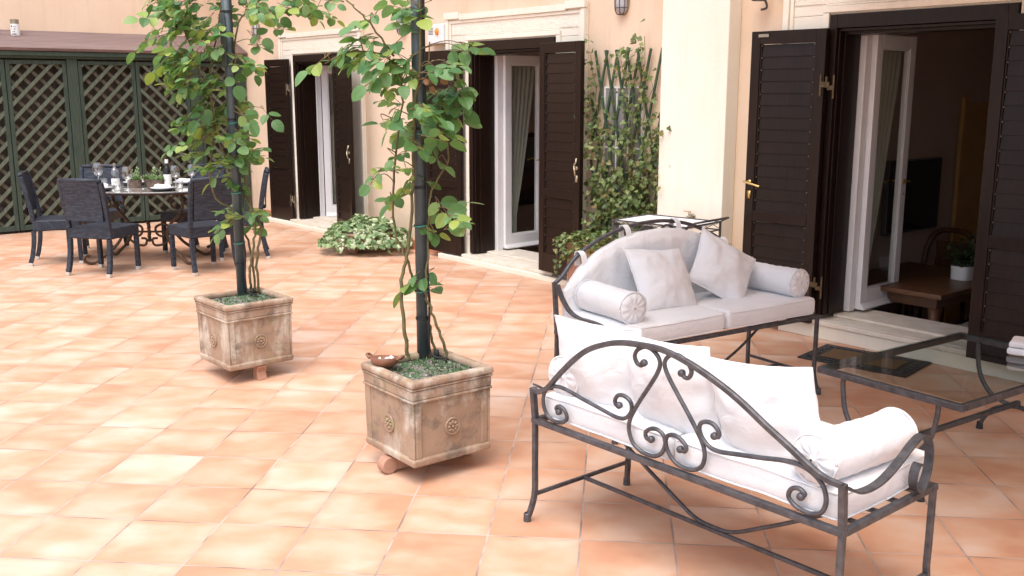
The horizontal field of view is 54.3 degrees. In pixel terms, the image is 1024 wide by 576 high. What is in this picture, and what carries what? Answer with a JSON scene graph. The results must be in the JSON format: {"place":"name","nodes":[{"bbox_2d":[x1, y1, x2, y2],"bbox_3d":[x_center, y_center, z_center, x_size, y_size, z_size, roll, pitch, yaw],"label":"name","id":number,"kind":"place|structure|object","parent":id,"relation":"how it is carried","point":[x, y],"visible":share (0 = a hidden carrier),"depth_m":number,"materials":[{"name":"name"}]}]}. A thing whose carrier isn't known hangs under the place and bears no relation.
{"place":"outdoors","nodes":[
{"label":"outdoors","id":0,"kind":"place"},
{"bbox_2d":[10,19,19,35],"bbox_3d":[-5.822,-3.052,11.696,0.100,0.186,0.107,-9,14,-38],"label":"tin can","id":1,"kind":"object","parent":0,"point":[14,27],"visible":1,"depth_m":11.66,"materials":[{"name":"metal"}]},
{"bbox_2d":[0,220,1023,575],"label":"terrace floor","id":2,"kind":"structure","parent":0,"point":[138,436],"depth_m":4.59,"materials":[{"name":"tile"}]},
{"bbox_2d":[17,170,87,265],"bbox_3d":[-4.482,-0.699,9.754,0.531,0.891,0.469,-3,12,-17],"label":"wicker chair","id":3,"kind":"object","parent":2,"relation":"on","point":[40,223],"visible":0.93,"depth_m":9.61,"materials":[{"name":"grey wicker"}]},
{"bbox_2d":[66,164,129,247],"bbox_3d":[-4.324,-0.825,10.389,0.469,0.891,0.531,0,11,0],"label":"wicker chair","id":4,"kind":"object","parent":2,"relation":"on","point":[107,173],"visible":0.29,"depth_m":10.53,"materials":[{"name":"grey wicker"}]},
{"bbox_2d":[56,178,141,277],"bbox_3d":[-3.778,-0.580,9.148,0.469,0.891,0.531,3,12,14],"label":"wicker chair","id":5,"kind":"object","parent":2,"relation":"on","point":[82,199],"visible":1,"depth_m":8.96,"materials":[{"name":"grey wicker"}]},
{"bbox_2d":[0,0,221,35],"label":"garden wall","id":6,"kind":"structure","parent":2,"relation":"on","point":[98,16],"depth_m":12.31,"materials":[{"name":"beige paint"}]},
{"bbox_2d":[0,30,250,233],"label":"trellis shed","id":7,"kind":"structure","parent":2,"relation":"on","point":[71,103],"depth_m":12.08,"materials":[{"name":"green wood"}]},
{"bbox_2d":[83,184,210,264],"bbox_3d":[-3.587,-0.631,9.855,1.595,0.719,0.995,0,11,0],"label":"dining table","id":8,"kind":"object","parent":2,"relation":"on","point":[143,190],"visible":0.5,"depth_m":9.72,"materials":[{"name":"iron"},{"name":"light stone"}]},
{"bbox_2d":[104,184,114,190],"bbox_3d":[-3.917,-0.959,9.484,0.274,0.060,0.272,-4,12,-18],"label":"place setting","id":9,"kind":"object","parent":8,"relation":"on","point":[107,187],"visible":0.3,"depth_m":9.47,"materials":[{"name":"grey ceramic"}]},
{"bbox_2d":[111,163,119,184],"bbox_3d":[-3.897,-1.110,9.801,0.077,0.232,0.077,-9,14,-38],"label":"glass bottle","id":10,"kind":"object","parent":8,"relation":"on","point":[115,181],"visible":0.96,"depth_m":9.78,"materials":[{"name":"glass"}]},
{"bbox_2d":[121,179,144,184],"bbox_3d":[-3.807,-1.076,10.073,0.272,0.061,0.274,7,13,31],"label":"place setting","id":11,"kind":"object","parent":8,"relation":"on","point":[124,182],"visible":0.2,"depth_m":10.03,"materials":[{"name":"grey ceramic"}]},
{"bbox_2d":[128,167,141,187],"bbox_3d":[-3.685,-1.089,9.783,0.155,0.203,0.156,-3,12,-17],"label":"succulent pot","id":12,"kind":"object","parent":8,"relation":"on","point":[135,180],"visible":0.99,"depth_m":9.75,"materials":[{"name":"brown plant"}]},
{"bbox_2d":[141,167,163,186],"bbox_3d":[-3.522,-1.097,9.826,0.280,0.201,0.166,9,15,40],"label":"succulent pot","id":13,"kind":"object","parent":8,"relation":"on","point":[151,180],"visible":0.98,"depth_m":9.79,"materials":[{"name":"brown plant"}]},
{"bbox_2d":[148,184,176,190],"bbox_3d":[-3.317,-0.957,9.474,0.274,0.060,0.272,-4,12,-21],"label":"place setting","id":14,"kind":"object","parent":8,"relation":"on","point":[162,187],"visible":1,"depth_m":9.43,"materials":[{"name":"grey ceramic"}]},
{"bbox_2d":[163,159,171,185],"bbox_3d":[-3.387,-1.130,9.807,0.075,0.270,0.075,-9,14,-38],"label":"wine bottle","id":15,"kind":"object","parent":8,"relation":"on","point":[167,175],"visible":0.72,"depth_m":9.78,"materials":[{"name":"glass"}]},
{"bbox_2d":[172,178,189,184],"bbox_3d":[-3.307,-1.079,10.092,0.274,0.059,0.272,2,11,8],"label":"place setting","id":16,"kind":"object","parent":8,"relation":"on","point":[182,181],"visible":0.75,"depth_m":10.04,"materials":[{"name":"grey ceramic"}]},
{"bbox_2d":[160,164,229,255],"bbox_3d":[-3.290,-0.819,10.361,0.469,0.891,0.531,6,13,28],"label":"wicker chair","id":17,"kind":"object","parent":2,"relation":"on","point":[168,216],"visible":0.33,"depth_m":10.32,"materials":[{"name":"grey wicker"}]},
{"bbox_2d":[168,176,235,275],"bbox_3d":[-2.861,-0.603,9.267,0.469,0.891,0.531,-11,15,-43],"label":"wicker chair","id":18,"kind":"object","parent":2,"relation":"on","point":[200,206],"visible":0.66,"depth_m":9.07,"materials":[{"name":"grey wicker"}]},
{"bbox_2d":[217,167,269,260],"bbox_3d":[-2.688,-0.759,10.056,0.531,0.891,0.469,-3,12,-14],"label":"wicker chair","id":19,"kind":"object","parent":2,"relation":"on","point":[263,190],"visible":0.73,"depth_m":9.87,"materials":[{"name":"grey wicker"}]},
{"bbox_2d":[194,287,292,380],"bbox_3d":[-1.581,0.277,5.916,0.431,0.466,0.431,-9,15,-40],"label":"terracotta planter","id":20,"kind":"object","parent":2,"relation":"on","point":[246,330],"visible":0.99,"depth_m":5.78,"materials":[{"name":"ceramic"}]},
{"bbox_2d":[123,0,345,293],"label":"climbing rose","id":21,"kind":"object","parent":20,"relation":"in","point":[253,14],"visible":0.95,"depth_m":5.75,"materials":[{"name":"green plant"}]},
{"bbox_2d":[219,0,257,296],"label":"support pole","id":22,"kind":"object","parent":20,"relation":"in","point":[225,16],"visible":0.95,"depth_m":5.86,"materials":[{"name":"black metal"}]},
{"bbox_2d":[317,214,412,253],"bbox_3d":[-1.542,-0.588,10.486,0.998,0.388,1.024,-2,11,-8],"label":"ivy bowl","id":23,"kind":"object","parent":2,"relation":"on","point":[360,232],"visible":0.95,"depth_m":10.20,"materials":[{"name":"plant"}]},
{"bbox_2d":[361,348,493,473],"bbox_3d":[-0.378,0.563,4.460,0.476,0.464,0.431,-9,14,-37],"label":"terracotta planter","id":24,"kind":"object","parent":2,"relation":"on","point":[426,411],"visible":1,"depth_m":4.33,"materials":[{"name":"ceramic"}]},
{"bbox_2d":[365,352,404,367],"bbox_3d":[-0.561,0.321,4.414,0.136,0.062,0.158,-8,14,-36],"label":"clay bowl","id":25,"kind":"object","parent":24,"relation":"on","point":[376,360],"visible":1,"depth_m":4.37,"materials":[{"name":"orange ceramic"}]},
{"bbox_2d":[295,0,495,361],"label":"climbing rose","id":26,"kind":"object","parent":24,"relation":"in","point":[446,113],"visible":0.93,"depth_m":4.33,"materials":[{"name":"green plant"}]},
{"bbox_2d":[417,42,447,93],"bbox_3d":[-0.343,-0.951,4.315,0.135,0.220,0.054,-1,11,-5],"label":"rose shoot","id":27,"kind":"object","parent":26,"relation":"attached to","point":[426,82],"visible":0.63,"depth_m":4.32,"materials":[{"name":"red plant"}]},
{"bbox_2d":[410,0,446,361],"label":"support pole","id":28,"kind":"object","parent":24,"relation":"in","point":[423,315],"visible":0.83,"depth_m":4.47,"materials":[{"name":"black metal"}]},
{"bbox_2d":[552,19,671,281],"bbox_3d":[0.765,-0.988,7.856,0.492,2.195,1.076,-9,14,-38],"label":"ivy trellis","id":29,"kind":"object","parent":2,"relation":"on","point":[631,200],"visible":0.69,"depth_m":7.94,"materials":[{"name":"plant"}]},
{"bbox_2d":[612,214,728,240],"bbox_3d":[1.124,-0.132,7.163,0.692,0.783,0.450,10,15,42],"label":"serving trolley","id":30,"kind":"object","parent":2,"relation":"on","point":[645,217],"visible":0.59,"depth_m":7.13,"materials":[{"name":"glass"},{"name":"wrought iron"}]},
{"bbox_2d":[552,218,820,443],"bbox_3d":[0.938,0.145,5.287,1.474,0.965,0.597,-7,13,-33],"label":"garden sofa","id":31,"kind":"object","parent":2,"relation":"on","point":[710,312],"visible":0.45,"depth_m":5.18,"materials":[{"name":"fabric"}]},
{"bbox_2d":[575,279,646,324],"bbox_3d":[0.485,0.067,4.941,0.167,0.164,0.412,-6,13,-30],"label":"bolster","id":32,"kind":"object","parent":31,"relation":"on","point":[627,307],"visible":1,"depth_m":4.83,"materials":[{"name":"white fabric"}]},
{"bbox_2d":[623,247,697,310],"bbox_3d":[0.780,-0.038,5.178,0.407,0.377,0.171,-1,-24,-36],"label":"throw pillow","id":33,"kind":"object","parent":31,"relation":"on","point":[662,279],"visible":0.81,"depth_m":5.10,"materials":[{"name":"white fabric"}]},
{"bbox_2d":[689,227,755,298],"bbox_3d":[1.143,-0.101,5.420,0.367,0.367,0.167,29,-32,-12],"label":"throw pillow","id":34,"kind":"object","parent":31,"relation":"on","point":[722,268],"visible":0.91,"depth_m":5.35,"materials":[{"name":"white fabric"}]},
{"bbox_2d":[747,262,808,297],"bbox_3d":[1.435,-0.054,5.551,0.167,0.164,0.432,-8,14,-35],"label":"bolster","id":35,"kind":"object","parent":31,"relation":"on","point":[788,281],"visible":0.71,"depth_m":5.42,"materials":[{"name":"white fabric"}]},
{"bbox_2d":[523,340,938,575],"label":"garden sofa","id":36,"kind":"object","parent":2,"relation":"on","point":[842,501],"visible":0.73,"depth_m":3.18,"materials":[{"name":"metal"}]},
{"bbox_2d":[549,355,577,396],"bbox_3d":[0.344,0.307,3.867,0.432,0.160,0.163,-9,15,-40],"label":"bolster","id":37,"kind":"object","parent":36,"relation":"on","point":[567,378],"visible":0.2,"depth_m":3.73,"materials":[{"name":"white fabric"}]},
{"bbox_2d":[554,315,641,408],"bbox_3d":[0.331,0.302,3.688,0.203,0.377,0.416,-23,22,-40],"label":"throw pillow","id":38,"kind":"object","parent":36,"relation":"on","point":[601,375],"visible":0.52,"depth_m":3.59,"materials":[{"name":"white fabric"}]},
{"bbox_2d":[627,336,721,434],"bbox_3d":[0.554,0.352,3.437,0.185,0.377,0.407,-22,18,-33],"label":"throw pillow","id":39,"kind":"object","parent":36,"relation":"on","point":[660,403],"visible":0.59,"depth_m":3.33,"materials":[{"name":"white fabric"}]},
{"bbox_2d":[709,357,821,464],"bbox_3d":[0.810,0.412,3.155,0.213,0.387,0.426,-22,14,-33],"label":"throw pillow","id":40,"kind":"object","parent":36,"relation":"on","point":[782,401],"visible":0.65,"depth_m":3.05,"materials":[{"name":"white fabric"}]},
{"bbox_2d":[791,407,917,486],"bbox_3d":[1.043,0.477,3.028,0.442,0.158,0.162,-8,14,-36],"label":"bolster","id":41,"kind":"object","parent":36,"relation":"on","point":[854,446],"visible":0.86,"depth_m":2.94,"materials":[{"name":"white fabric"}]},
{"bbox_2d":[797,344,931,377],"bbox_3d":[2.192,0.445,6.220,0.680,0.014,0.430,10,15,41],"label":"door mat","id":42,"kind":"object","parent":2,"relation":"on","point":[899,366],"depth_m":6.17,"materials":[{"name":"dark rubber"},{"name":"charcoal woven textile fiber"}]},
{"bbox_2d":[817,333,1023,501],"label":"coffee table","id":43,"kind":"object","parent":2,"relation":"on","point":[831,369],"visible":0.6,"depth_m":4.41,"materials":[{"name":"metal"}]},
{"bbox_2d":[1007,336,1023,355],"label":"folded cloths","id":44,"kind":"object","parent":43,"relation":"on","point":[1016,345],"visible":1,"depth_m":4.54,"materials":[{"name":"white fabric"}]},
{"bbox_2d":[959,322,968,326],"bbox_3d":[3.529,0.526,6.936,0.490,0.480,0.790,-9,14,-38],"label":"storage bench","id":45,"kind":"object","parent":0,"point":[966,324],"visible":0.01,"depth_m":7.06,"materials":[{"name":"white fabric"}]},
{"label":"ground","id":46,"kind":"structure","parent":0,"visible":0},
{"bbox_2d":[232,0,1023,382],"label":"house","id":47,"kind":"structure","parent":46,"relation":"on","point":[794,124],"depth_m":7.47,"materials":[{"name":"beige paint"}]},
{"bbox_2d":[252,23,259,38],"bbox_3d":[-3.282,-3.294,12.809,0.105,0.202,0.125,-9,14,-38],"label":"bulkhead lamp","id":48,"kind":"object","parent":47,"relation":"attached to","point":[255,27],"visible":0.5,"depth_m":12.77,"materials":[{"name":"white glass"}]},
{"bbox_2d":[321,66,336,215],"bbox_3d":[-2.088,-1.827,12.468,0.520,1.855,0.153,-2,11,-9],"label":"glazed door","id":49,"kind":"structure","parent":47,"relation":"in","point":[326,77],"depth_m":12.44,"materials":[{"name":"white paint"}]},
{"bbox_2d":[396,18,403,34],"bbox_3d":[-1.133,-2.696,10.248,0.105,0.202,0.125,-9,14,-38],"label":"bulkhead lamp","id":50,"kind":"object","parent":47,"relation":"attached to","point":[397,21],"visible":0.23,"depth_m":10.22,"materials":[{"name":"white glass"}]},
{"bbox_2d":[428,23,444,44],"bbox_3d":[-0.731,-2.482,9.757,0.101,0.190,0.270,-9,14,-38],"label":"alarm box","id":51,"kind":"object","parent":47,"relation":"attached to","point":[436,32],"visible":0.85,"depth_m":9.71,"materials":[{"name":"white plastic"}]},
{"bbox_2d":[503,55,539,248],"bbox_3d":[0.112,-1.338,9.861,0.500,1.865,0.153,-9,15,-39],"label":"glazed door","id":52,"kind":"structure","parent":47,"relation":"in","point":[518,73],"depth_m":9.84,"materials":[{"name":"white paint"}]},
{"bbox_2d":[518,132,534,204],"bbox_3d":[0.134,-1.396,11.716,1.200,0.840,0.034,-9,14,-38],"label":"framed painting","id":53,"kind":"object","parent":47,"relation":"attached to","point":[526,196],"visible":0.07,"depth_m":11.75},
{"bbox_2d":[614,0,629,14],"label":"bulkhead lamp","id":54,"kind":"object","parent":47,"relation":"attached to","point":[621,7],"visible":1,"depth_m":7.83,"materials":[{"name":"white glass"}]},
{"bbox_2d":[602,86,644,202],"bbox_3d":[0.896,-1.149,8.051,0.028,0.935,0.430,-9,14,-38],"label":"window","id":55,"kind":"structure","parent":47,"relation":"attached to","point":[620,113],"depth_m":8.04,"materials":[{"name":"grey metal"}]},
{"bbox_2d":[684,211,695,217],"bbox_3d":[1.301,-0.512,7.404,0.093,0.117,0.077,-9,14,-38],"label":"garden tap","id":56,"kind":"object","parent":47,"relation":"attached to","point":[690,215],"visible":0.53,"depth_m":7.38,"materials":[{"name":"metal"}]},
{"bbox_2d":[752,0,767,10],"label":"lamp bracket","id":57,"kind":"object","parent":47,"relation":"attached to","point":[766,4],"visible":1,"depth_m":6.78,"materials":[{"name":"metal"}]},
{"bbox_2d":[854,35,916,309],"bbox_3d":[2.583,-0.793,6.905,0.520,1.850,0.153,-10,15,-40],"label":"glazed door","id":58,"kind":"structure","parent":47,"relation":"in","point":[885,66],"depth_m":6.89,"materials":[{"name":"white paint"}]},
{"bbox_2d":[880,157,941,235],"bbox_3d":[3.312,-0.765,8.264,0.820,0.600,0.050,-9,14,-38],"label":"television","id":59,"kind":"object","parent":47,"relation":"attached to","point":[922,193],"visible":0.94,"depth_m":8.26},
{"bbox_2d":[868,262,972,321],"bbox_3d":[3.041,0.287,7.449,1.110,0.750,0.860,-9,14,-38],"label":"dining table","id":60,"kind":"object","parent":47,"relation":"on","point":[934,289],"visible":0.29,"depth_m":7.08,"materials":[{"name":"brown wood"}]},
{"bbox_2d":[941,234,975,280],"bbox_3d":[3.385,-0.245,7.331,0.478,0.336,0.365,-9,14,-38],"label":"potted plant","id":61,"kind":"object","parent":60,"relation":"on","point":[962,268],"visible":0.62,"depth_m":7.25,"materials":[{"name":"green plant"}]},
{"bbox_2d":[896,227,975,323],"bbox_3d":[3.514,0.005,8.275,0.516,0.984,0.473,-9,14,-38],"label":"wooden chair","id":62,"kind":"object","parent":47,"relation":"on","point":[939,253],"visible":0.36,"depth_m":8.40,"materials":[{"name":"brown wood"}]}
]}

